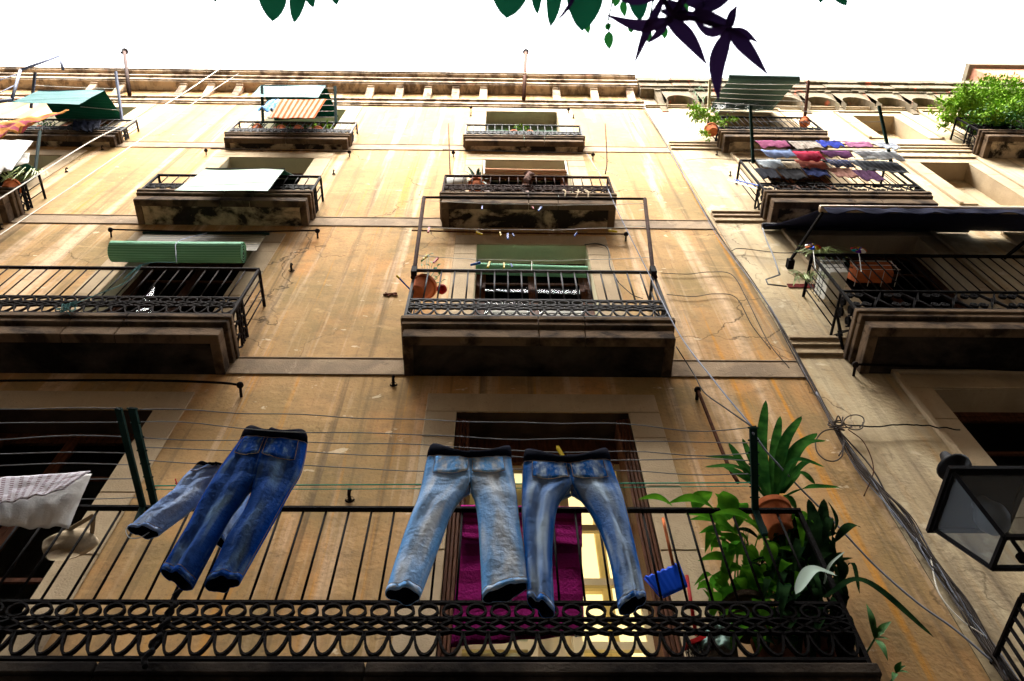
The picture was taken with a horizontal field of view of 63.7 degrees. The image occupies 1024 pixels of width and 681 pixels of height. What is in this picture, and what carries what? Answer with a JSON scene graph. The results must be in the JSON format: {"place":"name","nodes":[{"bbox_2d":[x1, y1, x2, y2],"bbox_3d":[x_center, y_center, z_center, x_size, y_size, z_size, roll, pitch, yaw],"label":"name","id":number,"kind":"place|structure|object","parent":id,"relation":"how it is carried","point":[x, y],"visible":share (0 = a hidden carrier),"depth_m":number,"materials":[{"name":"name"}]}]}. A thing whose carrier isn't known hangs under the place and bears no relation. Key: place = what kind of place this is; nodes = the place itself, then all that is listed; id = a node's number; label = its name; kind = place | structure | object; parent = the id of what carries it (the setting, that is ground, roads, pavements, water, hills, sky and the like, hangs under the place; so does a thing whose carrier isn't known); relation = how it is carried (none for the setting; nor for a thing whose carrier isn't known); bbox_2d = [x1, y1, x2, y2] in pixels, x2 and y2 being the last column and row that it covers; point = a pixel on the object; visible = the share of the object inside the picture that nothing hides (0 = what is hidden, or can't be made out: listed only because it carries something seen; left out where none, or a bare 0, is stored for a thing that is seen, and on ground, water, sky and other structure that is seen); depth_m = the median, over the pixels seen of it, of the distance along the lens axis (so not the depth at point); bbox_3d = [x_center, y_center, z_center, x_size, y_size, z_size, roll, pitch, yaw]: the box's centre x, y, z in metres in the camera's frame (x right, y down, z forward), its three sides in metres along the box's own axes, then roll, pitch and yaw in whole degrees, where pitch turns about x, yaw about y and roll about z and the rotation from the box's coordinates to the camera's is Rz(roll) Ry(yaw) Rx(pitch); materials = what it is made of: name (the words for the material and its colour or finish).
{"place":"outdoors","nodes":[
{"label":"outdoors","id":0,"kind":"place"},
{"bbox_2d":[0,54,64,102],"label":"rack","id":1,"kind":"object","parent":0,"point":[11,98],"visible":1,"depth_m":16.26,"materials":[{"name":"metal"}]},
{"bbox_2d":[0,0,1023,80],"label":"sky","id":2,"kind":"structure","parent":0,"point":[806,39],"materials":[{"name":"white"}]},
{"bbox_2d":[213,0,847,49],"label":"hanging plant","id":3,"kind":"object","parent":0,"point":[583,13],"visible":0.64,"depth_m":1.91,"materials":[{"name":"green plant"}]},
{"bbox_2d":[555,0,769,101],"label":"hanging plant","id":4,"kind":"object","parent":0,"point":[678,14],"visible":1,"depth_m":1.58,"materials":[{"name":"purple plant"}]},
{"bbox_2d":[961,63,1023,81],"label":"house","id":5,"kind":"structure","parent":0,"point":[973,71],"depth_m":32.12,"materials":[{"name":"paint"}]},
{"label":"ground","id":6,"kind":"structure","parent":0,"visible":0},
{"bbox_2d":[0,66,989,680],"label":"apartment building","id":7,"kind":"structure","parent":6,"relation":"on","point":[324,330],"depth_m":8.14,"materials":[{"name":"paint"}]},
{"bbox_2d":[0,167,48,192],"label":"potted plant","id":8,"kind":"object","parent":7,"relation":"on","point":[11,181],"visible":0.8,"depth_m":11.83,"materials":[{"name":"green plant"}]},
{"bbox_2d":[0,110,67,138],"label":"beach towel","id":9,"kind":"object","parent":7,"relation":"hanging from","point":[20,125],"visible":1,"depth_m":13.59,"materials":[{"name":"orange fabric"}]},
{"bbox_2d":[33,130,41,170],"bbox_3d":[-7.316,-2.931,12.711,0.035,0.907,0.472,-33,-65,17],"label":"clothesline rack","id":10,"kind":"object","parent":7,"relation":"attached to","point":[37,150],"visible":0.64,"depth_m":12.69,"materials":[{"name":"grey metal"}]},
{"bbox_2d":[0,140,32,173],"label":"bed sheet","id":11,"kind":"object","parent":10,"relation":"hanging from","point":[12,152],"visible":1,"depth_m":12.31,"materials":[{"name":"white fabric"}]},
{"bbox_2d":[11,89,119,121],"bbox_3d":[-8.263,-4.277,15.429,1.289,1.838,0.752,0,-60,-1],"label":"awning","id":12,"kind":"object","parent":7,"relation":"attached to","point":[70,101],"visible":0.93,"depth_m":15.71,"materials":[{"name":"green fabric"}]},
{"bbox_2d":[0,433,134,583],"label":"window","id":13,"kind":"structure","parent":7,"relation":"in","point":[69,443],"depth_m":7.70,"materials":[{"name":"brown wood"}]},
{"bbox_2d":[42,514,98,560],"bbox_3d":[-3.042,1.402,5.775,0.489,0.245,0.248,-26,-63,13],"label":"cloth bag","id":14,"kind":"object","parent":7,"relation":"hanging from","point":[64,544],"visible":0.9,"depth_m":5.76,"materials":[{"name":"beige fabric"}]},
{"bbox_2d":[0,407,146,521],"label":"clothesline rack","id":15,"kind":"object","parent":7,"relation":"attached to","point":[125,436],"visible":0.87,"depth_m":5.45,"materials":[{"name":"green metal"}]},
{"bbox_2d":[0,471,89,503],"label":"checked cloth","id":16,"kind":"object","parent":15,"relation":"hanging from","point":[14,489],"visible":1,"depth_m":5.12,"materials":[{"name":"fabric"}]},
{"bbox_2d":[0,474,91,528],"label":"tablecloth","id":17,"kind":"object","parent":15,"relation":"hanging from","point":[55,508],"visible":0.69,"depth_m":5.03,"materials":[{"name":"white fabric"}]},
{"bbox_2d":[29,71,123,121],"bbox_3d":[-8.382,-4.740,15.919,2.164,1.383,0.656,0,-60,-1],"label":"clothesline rack","id":18,"kind":"object","parent":7,"relation":"attached to","point":[117,88],"visible":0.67,"depth_m":16.16,"materials":[{"name":"metal"}]},
{"bbox_2d":[72,120,100,132],"bbox_3d":[-7.728,-3.892,14.983,0.766,0.725,0.105,-2,-60,1],"label":"navy garment","id":19,"kind":"object","parent":7,"relation":"on","point":[87,126],"visible":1,"depth_m":14.97,"materials":[{"name":"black fabric"}]},
{"bbox_2d":[56,262,175,314],"bbox_3d":[-4.178,-0.590,8.750,0.779,1.266,0.079,0,-60,-1],"label":"twine","id":20,"kind":"object","parent":7,"relation":"attached to","point":[65,307],"visible":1,"depth_m":8.38,"materials":[{"name":"black"}]},
{"bbox_2d":[0,379,243,396],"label":"iron rod","id":21,"kind":"object","parent":7,"relation":"attached to","point":[239,385],"visible":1,"depth_m":7.88,"materials":[{"name":"metal"}]},
{"bbox_2d":[0,48,249,198],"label":"cable","id":22,"kind":"object","parent":7,"relation":"attached to","point":[112,130],"visible":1,"depth_m":13.50,"materials":[{"name":"beige plastic"}]},
{"bbox_2d":[120,48,131,96],"bbox_3d":[-8.779,-6.135,18.750,2.027,4.602,0.164,0,-60,-1],"label":"vent pipe","id":23,"kind":"object","parent":7,"relation":"on","point":[124,51],"visible":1,"depth_m":18.54,"materials":[{"name":"white metal"}]},
{"bbox_2d":[0,55,266,234],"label":"cable","id":24,"kind":"object","parent":7,"relation":"attached to","point":[115,156],"visible":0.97,"depth_m":13.39,"materials":[{"name":"beige plastic"}]},
{"bbox_2d":[141,588,182,668],"bbox_3d":[-2.010,1.637,4.755,0.080,0.597,0.069,0,-60,-1],"label":"iron rod","id":25,"kind":"object","parent":7,"relation":"attached to","point":[151,651],"visible":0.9,"depth_m":4.72,"materials":[{"name":"metal"}]},
{"bbox_2d":[107,261,245,312],"bbox_3d":[-4.154,-0.318,9.977,1.480,3.000,0.070,0,-60,-1],"label":"window","id":26,"kind":"structure","parent":7,"relation":"in","point":[189,283],"depth_m":10.75,"materials":[{"name":"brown wood"}]},
{"bbox_2d":[108,227,319,237],"bbox_3d":[-4.064,-1.468,11.254,2.869,0.113,0.137,0,-60,-1],"label":"iron rod","id":27,"kind":"object","parent":7,"relation":"attached to","point":[110,230],"visible":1,"depth_m":11.21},
{"bbox_2d":[107,231,269,262],"bbox_3d":[-4.057,-1.193,10.291,1.908,1.933,0.501,0,-60,-1],"label":"rolled blind","id":28,"kind":"object","parent":27,"relation":"hanging from","point":[176,247],"visible":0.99,"depth_m":9.77,"materials":[{"name":"green plastic"}]},
{"bbox_2d":[174,168,292,190],"bbox_3d":[-3.933,-2.331,12.255,1.275,2.376,0.624,0,-60,-1],"label":"awning","id":29,"kind":"object","parent":7,"relation":"attached to","point":[235,179],"visible":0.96,"depth_m":11.49,"materials":[{"name":"white fabric"}]},
{"bbox_2d":[204,148,350,156],"bbox_3d":[-4.126,-3.331,14.555,2.586,0.141,0.117,0,-60,-1],"label":"iron rod","id":30,"kind":"object","parent":7,"relation":"attached to","point":[206,151],"visible":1,"depth_m":14.55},
{"bbox_2d":[250,85,337,119],"bbox_3d":[-4.295,-4.630,16.291,1.513,1.093,0.620,0,-60,-1],"label":"awning","id":31,"kind":"object","parent":7,"relation":"attached to","point":[274,92],"visible":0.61,"depth_m":16.41,"materials":[{"name":"white fabric"}]},
{"bbox_2d":[260,85,337,123],"bbox_3d":[-4.094,-4.532,15.801,1.595,0.972,0.512,0,-60,-1],"label":"clothesline rack","id":32,"kind":"object","parent":7,"relation":"attached to","point":[334,105],"visible":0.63,"depth_m":15.83,"materials":[{"name":"grey metal"}]},
{"bbox_2d":[257,99,278,112],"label":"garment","id":33,"kind":"object","parent":32,"relation":"hanging from","point":[268,106],"visible":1,"depth_m":15.13,"materials":[{"name":"fabric"}]},
{"bbox_2d":[268,99,325,119],"bbox_3d":[-3.964,-4.252,15.132,0.891,1.317,0.070,0,-60,-1],"label":"striped towel","id":34,"kind":"object","parent":32,"relation":"hanging from","point":[284,109],"visible":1,"depth_m":15.10,"materials":[{"name":"fabric"}]},
{"bbox_2d":[412,253,445,297],"bbox_3d":[-0.980,-0.776,9.604,0.305,1.091,0.361,39,-68,-20],"label":"potted plant","id":35,"kind":"object","parent":7,"relation":"on","point":[419,286],"visible":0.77,"depth_m":9.25,"materials":[{"name":"green plant"}]},
{"bbox_2d":[126,407,767,535],"bbox_3d":[-0.388,0.860,5.449,4.244,0.292,0.862,0,-60,-1],"label":"clothesline rack","id":36,"kind":"object","parent":7,"relation":"attached to","point":[139,437],"visible":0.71,"depth_m":5.43,"materials":[{"name":"green metal"}]},
{"bbox_2d":[127,461,249,547],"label":"jeans","id":37,"kind":"object","parent":36,"relation":"hanging from","point":[178,502],"visible":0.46,"depth_m":5.10,"materials":[{"name":"fabric"}]},
{"bbox_2d":[160,425,307,592],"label":"jeans","id":38,"kind":"object","parent":36,"relation":"hanging from","point":[264,468],"visible":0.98,"depth_m":4.84,"materials":[{"name":"fabric"}]},
{"bbox_2d":[385,443,526,605],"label":"jeans","id":39,"kind":"object","parent":36,"relation":"hanging from","point":[452,478],"visible":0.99,"depth_m":4.67,"materials":[{"name":"fabric"}]},
{"bbox_2d":[522,448,646,617],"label":"jeans","id":40,"kind":"object","parent":36,"relation":"hanging from","point":[588,480],"visible":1,"depth_m":4.74,"materials":[{"name":"fabric"}]},
{"bbox_2d":[676,346,749,425],"bbox_3d":[1.630,0.330,6.954,0.087,3.205,1.348,-12,-61,6],"label":"cable","id":41,"kind":"object","parent":36,"relation":"attached to","point":[707,394],"visible":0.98,"depth_m":6.99,"materials":[{"name":"black plastic"}]},
{"bbox_2d":[446,174,468,191],"bbox_3d":[-0.861,-2.392,12.572,0.396,0.361,0.216,0,-60,-1],"label":"basin","id":42,"kind":"object","parent":7,"relation":"on","point":[457,180],"visible":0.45,"depth_m":12.55,"materials":[{"name":"white paint"}]},
{"bbox_2d":[465,167,488,191],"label":"potted plant","id":43,"kind":"object","parent":7,"relation":"on","point":[477,180],"visible":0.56,"depth_m":12.55,"materials":[{"name":"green plant"}]},
{"bbox_2d":[451,505,583,647],"bbox_3d":[0.066,1.477,5.367,0.863,1.216,0.082,0,-60,-1],"label":"towel","id":44,"kind":"object","parent":7,"relation":"hanging from","point":[570,581],"visible":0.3,"depth_m":5.34,"materials":[{"name":"purple fabric"}]},
{"bbox_2d":[443,149,594,158],"bbox_3d":[0.115,-3.320,14.652,2.706,0.230,0.117,0,-60,-1],"label":"iron rod","id":45,"kind":"object","parent":7,"relation":"attached to","point":[592,154],"visible":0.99,"depth_m":14.66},
{"bbox_2d":[412,230,628,241],"bbox_3d":[0.111,-1.455,11.345,2.984,0.105,0.137,0,-60,-1],"label":"iron rod","id":46,"kind":"object","parent":7,"relation":"attached to","point":[625,234],"visible":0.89,"depth_m":11.31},
{"bbox_2d":[522,49,528,100],"bbox_3d":[0.324,-6.316,19.442,0.291,5.228,0.164,0,-60,-1],"label":"vent pipe","id":47,"kind":"object","parent":7,"relation":"on","point":[525,52],"visible":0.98,"depth_m":19.06,"materials":[{"name":"metal"}]},
{"bbox_2d":[484,160,567,175],"bbox_3d":[0.230,-2.970,14.091,1.448,0.827,0.101,0,-60,-1],"label":"rolled awning","id":48,"kind":"object","parent":7,"relation":"attached to","point":[541,172],"visible":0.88,"depth_m":13.80,"materials":[{"name":"fabric"}]},
{"bbox_2d":[483,178,569,192],"bbox_3d":[0.241,-2.144,13.315,1.480,3.030,0.070,0,-60,-1],"label":"window","id":49,"kind":"structure","parent":7,"relation":"in","point":[487,180],"depth_m":14.51,"materials":[{"name":"brown wood"}]},
{"bbox_2d":[476,261,587,277],"bbox_3d":[0.242,-0.885,10.663,1.490,0.405,0.171,0,-60,-1],"label":"rolled blind","id":50,"kind":"object","parent":7,"relation":"attached to","point":[521,266],"visible":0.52,"depth_m":10.67,"materials":[{"name":"green plastic"}]},
{"bbox_2d":[411,196,657,278],"bbox_3d":[0.295,-1.253,9.819,2.862,1.782,0.354,0,-60,-1],"label":"clothesline rack","id":51,"kind":"object","parent":7,"relation":"attached to","point":[652,270],"visible":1,"depth_m":10.06,"materials":[{"name":"black metal"}]},
{"bbox_2d":[474,263,594,315],"bbox_3d":[0.275,-0.285,10.042,1.480,3.000,0.070,0,-60,-1],"label":"window","id":52,"kind":"structure","parent":7,"relation":"in","point":[583,285],"depth_m":10.79,"materials":[{"name":"brown wood"}]},
{"bbox_2d":[457,439,654,656],"bbox_3d":[0.293,2.035,6.673,1.610,3.150,0.720,0,-60,-1],"label":"window","id":53,"kind":"structure","parent":7,"relation":"in","point":[592,585],"depth_m":7.09,"materials":[{"name":"brown wood"}]},
{"bbox_2d":[644,517,687,597],"bbox_3d":[0.991,1.448,5.532,0.265,0.666,0.068,-16,-61,8],"label":"dustpan","id":54,"kind":"object","parent":7,"relation":"on","point":[669,579],"visible":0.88,"depth_m":5.35,"materials":[{"name":"plastic"}]},
{"bbox_2d":[587,154,751,425],"bbox_3d":[1.471,-1.404,10.002,0.126,10.218,1.322,2,-60,-2],"label":"cable","id":55,"kind":"object","parent":7,"relation":"attached to","point":[738,410],"visible":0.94,"depth_m":7.38,"materials":[{"name":"grey plastic"}]},
{"bbox_2d":[682,575,716,656],"bbox_3d":[1.136,1.710,5.137,0.248,0.721,0.076,11,-61,-7],"label":"broom","id":56,"kind":"object","parent":7,"relation":"on","point":[695,641],"visible":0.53,"depth_m":4.92,"materials":[{"name":"red plastic"}]},
{"bbox_2d":[698,623,730,650],"bbox_3d":[1.225,1.790,4.982,0.256,0.184,0.072,4,-61,-3],"label":"plastic bag","id":57,"kind":"object","parent":7,"relation":"on","point":[720,640],"visible":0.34,"depth_m":4.93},
{"bbox_2d":[694,386,739,483],"bbox_3d":[1.788,0.839,7.351,0.092,1.417,0.133,23,-63,-13],"label":"iron rod","id":58,"kind":"object","parent":7,"relation":"attached to","point":[697,390],"visible":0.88,"depth_m":7.43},
{"bbox_2d":[697,635,737,656],"bbox_3d":[1.283,1.925,5.051,0.257,0.260,0.257,0,-60,-1],"label":"flower pot","id":59,"kind":"object","parent":7,"relation":"on","point":[716,654],"visible":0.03,"depth_m":4.98,"materials":[{"name":"brown"}]},
{"bbox_2d":[664,271,789,367],"bbox_3d":[2.364,-0.299,9.446,0.938,2.340,0.009,0,-60,-1],"label":"cable","id":60,"kind":"object","parent":7,"relation":"attached to","point":[749,304],"visible":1,"depth_m":9.63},
{"bbox_2d":[638,491,829,652],"bbox_3d":[1.593,1.466,5.600,1.444,1.602,0.567,0,-60,-1],"label":"potted plant","id":61,"kind":"object","parent":7,"relation":"on","point":[729,505],"visible":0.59,"depth_m":5.60,"materials":[{"name":"green plant"}]},
{"bbox_2d":[705,401,839,540],"bbox_3d":[1.935,0.897,6.481,1.060,1.631,0.423,0,-60,-1],"label":"potted plant","id":62,"kind":"object","parent":7,"relation":"on","point":[774,480],"visible":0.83,"depth_m":6.23,"materials":[{"name":"green plant"}]},
{"bbox_2d":[750,623,805,656],"bbox_3d":[1.667,1.928,5.057,0.343,0.260,0.343,0,-60,-1],"label":"flower pot","id":63,"kind":"object","parent":7,"relation":"on","point":[777,649],"visible":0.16,"depth_m":5.00,"materials":[{"name":"ceramic"}]},
{"bbox_2d":[739,499,932,656],"bbox_3d":[2.025,1.593,5.462,1.184,1.482,0.635,0,-60,-1],"label":"potted plant","id":64,"kind":"object","parent":7,"relation":"on","point":[821,526],"visible":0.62,"depth_m":5.39,"materials":[{"name":"green plant"}]},
{"bbox_2d":[866,604,891,659],"bbox_3d":[2.145,1.859,5.023,0.428,0.537,0.084,-25,-63,13],"label":"plant sprig","id":65,"kind":"object","parent":7,"relation":"on","point":[878,631],"visible":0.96,"depth_m":5.05,"materials":[{"name":"green plant"}]},
{"bbox_2d":[636,77,1023,680],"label":"apartment building","id":66,"kind":"structure","parent":6,"relation":"on","point":[953,299],"depth_m":10.03,"materials":[{"name":"beige paint"}]},
{"bbox_2d":[686,79,738,141],"bbox_3d":[3.830,-4.709,16.525,1.061,4.784,0.456,0,-60,-1],"label":"trailing plant","id":67,"kind":"object","parent":66,"relation":"on","point":[710,128],"visible":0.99,"depth_m":15.55,"materials":[{"name":"green plant"}]},
{"bbox_2d":[711,74,799,109],"bbox_3d":[5.010,-5.121,17.090,1.529,0.918,0.882,0,-60,-1],"label":"rolled blind","id":68,"kind":"object","parent":66,"relation":"attached to","point":[741,84],"visible":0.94,"depth_m":17.01,"materials":[{"name":"plastic"}]},
{"bbox_2d":[707,80,809,115],"bbox_3d":[4.936,-4.796,16.293,2.068,0.785,0.560,0,-60,-1],"label":"clothesline rack","id":69,"kind":"object","parent":66,"relation":"attached to","point":[806,95],"visible":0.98,"depth_m":16.38,"materials":[{"name":"grey"}]},
{"bbox_2d":[753,168,780,179],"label":"garment","id":70,"kind":"object","parent":66,"relation":"hanging from","point":[766,173],"visible":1,"depth_m":12.56,"materials":[{"name":"black fabric"}]},
{"bbox_2d":[776,168,807,179],"bbox_3d":[4.281,-2.539,12.559,0.378,0.522,0.045,-2,-60,0],"label":"garment","id":71,"kind":"object","parent":66,"relation":"hanging from","point":[793,174],"visible":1,"depth_m":12.54,"materials":[{"name":"black fabric"}]},
{"bbox_2d":[768,176,835,189],"bbox_3d":[4.942,-2.290,13.702,1.350,2.600,0.070,0,-60,-1],"label":"window","id":72,"kind":"structure","parent":66,"relation":"in","point":[814,178],"depth_m":14.70,"materials":[{"name":"brown wood"}]},
{"bbox_2d":[800,167,830,177],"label":"garment","id":73,"kind":"object","parent":66,"relation":"hanging from","point":[817,172],"visible":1,"depth_m":12.62,"materials":[{"name":"blue fabric"}]},
{"bbox_2d":[749,105,892,163],"bbox_3d":[4.956,-3.330,13.325,2.260,0.864,0.759,0,-60,-1],"label":"clothesline rack","id":74,"kind":"object","parent":66,"relation":"attached to","point":[751,121],"visible":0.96,"depth_m":13.29,"materials":[{"name":"black metal"}]},
{"bbox_2d":[756,160,786,168],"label":"garment","id":75,"kind":"object","parent":74,"relation":"hanging from","point":[774,164],"visible":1,"depth_m":12.95,"materials":[{"name":"white fabric"}]},
{"bbox_2d":[756,140,790,148],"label":"garment","id":76,"kind":"object","parent":74,"relation":"hanging from","point":[765,144],"visible":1,"depth_m":13.08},
{"bbox_2d":[761,149,796,158],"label":"garment","id":77,"kind":"object","parent":74,"relation":"hanging from","point":[775,154],"visible":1,"depth_m":13.03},
{"bbox_2d":[788,141,824,149],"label":"garment","id":78,"kind":"object","parent":74,"relation":"hanging from","point":[802,145],"visible":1,"depth_m":13.10,"materials":[{"name":"fabric"}]},
{"bbox_2d":[792,151,827,161],"bbox_3d":[4.700,-2.909,13.011,0.461,0.505,0.051,0,-60,-1],"label":"garment","id":79,"kind":"object","parent":74,"relation":"hanging from","point":[817,156],"visible":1,"depth_m":13.01,"materials":[{"name":"fabric"}]},
{"bbox_2d":[794,159,829,169],"bbox_3d":[4.720,-2.760,12.954,0.441,0.494,0.055,0,-60,-1],"label":"garment","id":80,"kind":"object","parent":74,"relation":"hanging from","point":[814,164],"visible":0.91,"depth_m":12.95,"materials":[{"name":"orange fabric"}]},
{"bbox_2d":[816,140,845,148],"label":"garment","id":81,"kind":"object","parent":74,"relation":"hanging from","point":[835,144],"visible":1,"depth_m":13.13,"materials":[{"name":"fabric"}]},
{"bbox_2d":[821,151,854,158],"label":"garment","id":82,"kind":"object","parent":74,"relation":"hanging from","point":[841,154],"visible":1,"depth_m":13.10,"materials":[{"name":"fabric"}]},
{"bbox_2d":[827,160,855,167],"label":"garment","id":83,"kind":"object","parent":74,"relation":"hanging from","point":[840,163],"visible":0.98,"depth_m":13.01,"materials":[{"name":"fabric"}]},
{"bbox_2d":[844,141,873,148],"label":"garment","id":84,"kind":"object","parent":74,"relation":"hanging from","point":[857,145],"visible":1,"depth_m":13.17,"materials":[{"name":"pink fabric"}]},
{"bbox_2d":[849,160,910,173],"bbox_3d":[5.773,-2.731,12.923,0.739,0.658,0.053,0,-60,-1],"label":"garment","id":85,"kind":"object","parent":74,"relation":"hanging from","point":[888,166],"visible":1,"depth_m":12.94,"materials":[{"name":"fabric"}]},
{"bbox_2d":[870,141,900,149],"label":"garment","id":86,"kind":"object","parent":74,"relation":"hanging from","point":[893,145],"visible":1,"depth_m":13.15,"materials":[{"name":"white fabric"}]},
{"bbox_2d":[642,106,1019,680],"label":"cable bundle","id":87,"kind":"object","parent":66,"relation":"attached to","point":[959,598],"visible":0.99,"depth_m":6.41,"materials":[{"name":"grey"}]},
{"bbox_2d":[815,429,844,461],"bbox_3d":[2.793,0.914,7.219,0.319,0.475,0.011,0,-60,-1],"label":"cable","id":88,"kind":"object","parent":87,"relation":"hanging from","point":[842,450],"visible":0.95,"depth_m":7.17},
{"bbox_2d":[810,257,853,301],"bbox_3d":[3.776,-0.720,9.745,0.323,0.360,0.452,0,-60,-1],"label":"planter box","id":89,"kind":"object","parent":66,"relation":"attached to","point":[838,266],"visible":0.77,"depth_m":9.65,"materials":[{"name":"white paint"}]},
{"bbox_2d":[788,270,841,285],"bbox_3d":[3.511,-0.734,9.579,0.599,0.372,0.125,0,-60,-1],"label":"spider plant","id":90,"kind":"object","parent":89,"relation":"in","point":[806,278],"visible":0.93,"depth_m":9.65,"materials":[{"name":"green plant"}]},
{"bbox_2d":[793,246,856,259],"bbox_3d":[3.761,-1.049,9.903,0.778,0.377,0.114,-1,-60,0],"label":"spider plant","id":91,"kind":"object","parent":89,"relation":"in","point":[823,250],"visible":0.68,"depth_m":9.96,"materials":[{"name":"green plant"}]},
{"bbox_2d":[826,167,858,178],"bbox_3d":[5.068,-2.569,12.621,0.353,0.529,0.041,-1,-60,0],"label":"garment","id":92,"kind":"object","parent":66,"relation":"hanging from","point":[843,172],"visible":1,"depth_m":12.63,"materials":[{"name":"pink fabric"}]},
{"bbox_2d":[849,169,885,181],"bbox_3d":[5.417,-2.508,12.538,0.384,0.548,0.052,0,-60,-1],"label":"garment","id":93,"kind":"object","parent":66,"relation":"hanging from","point":[868,175],"visible":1,"depth_m":12.53,"materials":[{"name":"fabric"}]},
{"bbox_2d":[752,432,992,661],"bbox_3d":[2.190,1.247,5.593,2.058,1.368,0.327,37,-67,-19],"label":"cable","id":94,"kind":"object","parent":66,"relation":"attached to","point":[886,576],"visible":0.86,"depth_m":5.82,"materials":[{"name":"grey plastic"}]},
{"bbox_2d":[847,261,900,286],"bbox_3d":[4.264,-0.792,9.755,0.517,0.246,0.223,0,-60,-1],"label":"planter box","id":95,"kind":"object","parent":66,"relation":"attached to","point":[870,274],"visible":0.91,"depth_m":9.70,"materials":[{"name":"ceramic"}]},
{"bbox_2d":[853,150,905,161],"bbox_3d":[5.829,-2.937,13.064,0.691,0.508,0.050,1,-60,-1],"label":"garment","id":96,"kind":"object","parent":66,"relation":"hanging from","point":[875,155],"visible":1,"depth_m":13.05,"materials":[{"name":"grey fabric"}]},
{"bbox_2d":[761,205,1023,286],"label":"awning","id":97,"kind":"object","parent":66,"relation":"attached to","point":[960,219],"visible":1,"depth_m":10.50,"materials":[{"name":"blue fabric"}]},
{"bbox_2d":[827,257,965,307],"bbox_3d":[4.941,-0.431,10.427,1.580,3.070,0.070,0,-60,-1],"label":"window","id":98,"kind":"structure","parent":66,"relation":"in","point":[856,259],"depth_m":11.23,"materials":[{"name":"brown wood"}]},
{"bbox_2d":[848,424,959,430],"bbox_3d":[3.564,0.788,7.503,1.000,0.093,0.013,0,-60,-1],"label":"cable","id":99,"kind":"object","parent":66,"relation":"attached to","point":[907,424],"visible":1,"depth_m":7.51,"materials":[{"name":"black plastic"}]},
{"bbox_2d":[852,361,1023,375],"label":"iron rod","id":100,"kind":"object","parent":66,"relation":"attached to","point":[855,364],"visible":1,"depth_m":8.31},
{"bbox_2d":[926,451,1023,571],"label":"street lantern","id":101,"kind":"object","parent":66,"relation":"attached to","point":[970,498],"visible":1,"depth_m":5.26,"materials":[{"name":"black metal"}]},
{"bbox_2d":[928,71,1023,136],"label":"balcony bush","id":102,"kind":"object","parent":66,"relation":"on","point":[1000,105],"visible":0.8,"depth_m":16.05,"materials":[{"name":"green plant"}]},
{"bbox_2d":[953,412,1023,456],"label":"window","id":103,"kind":"structure","parent":66,"relation":"in","point":[964,417],"depth_m":8.23,"materials":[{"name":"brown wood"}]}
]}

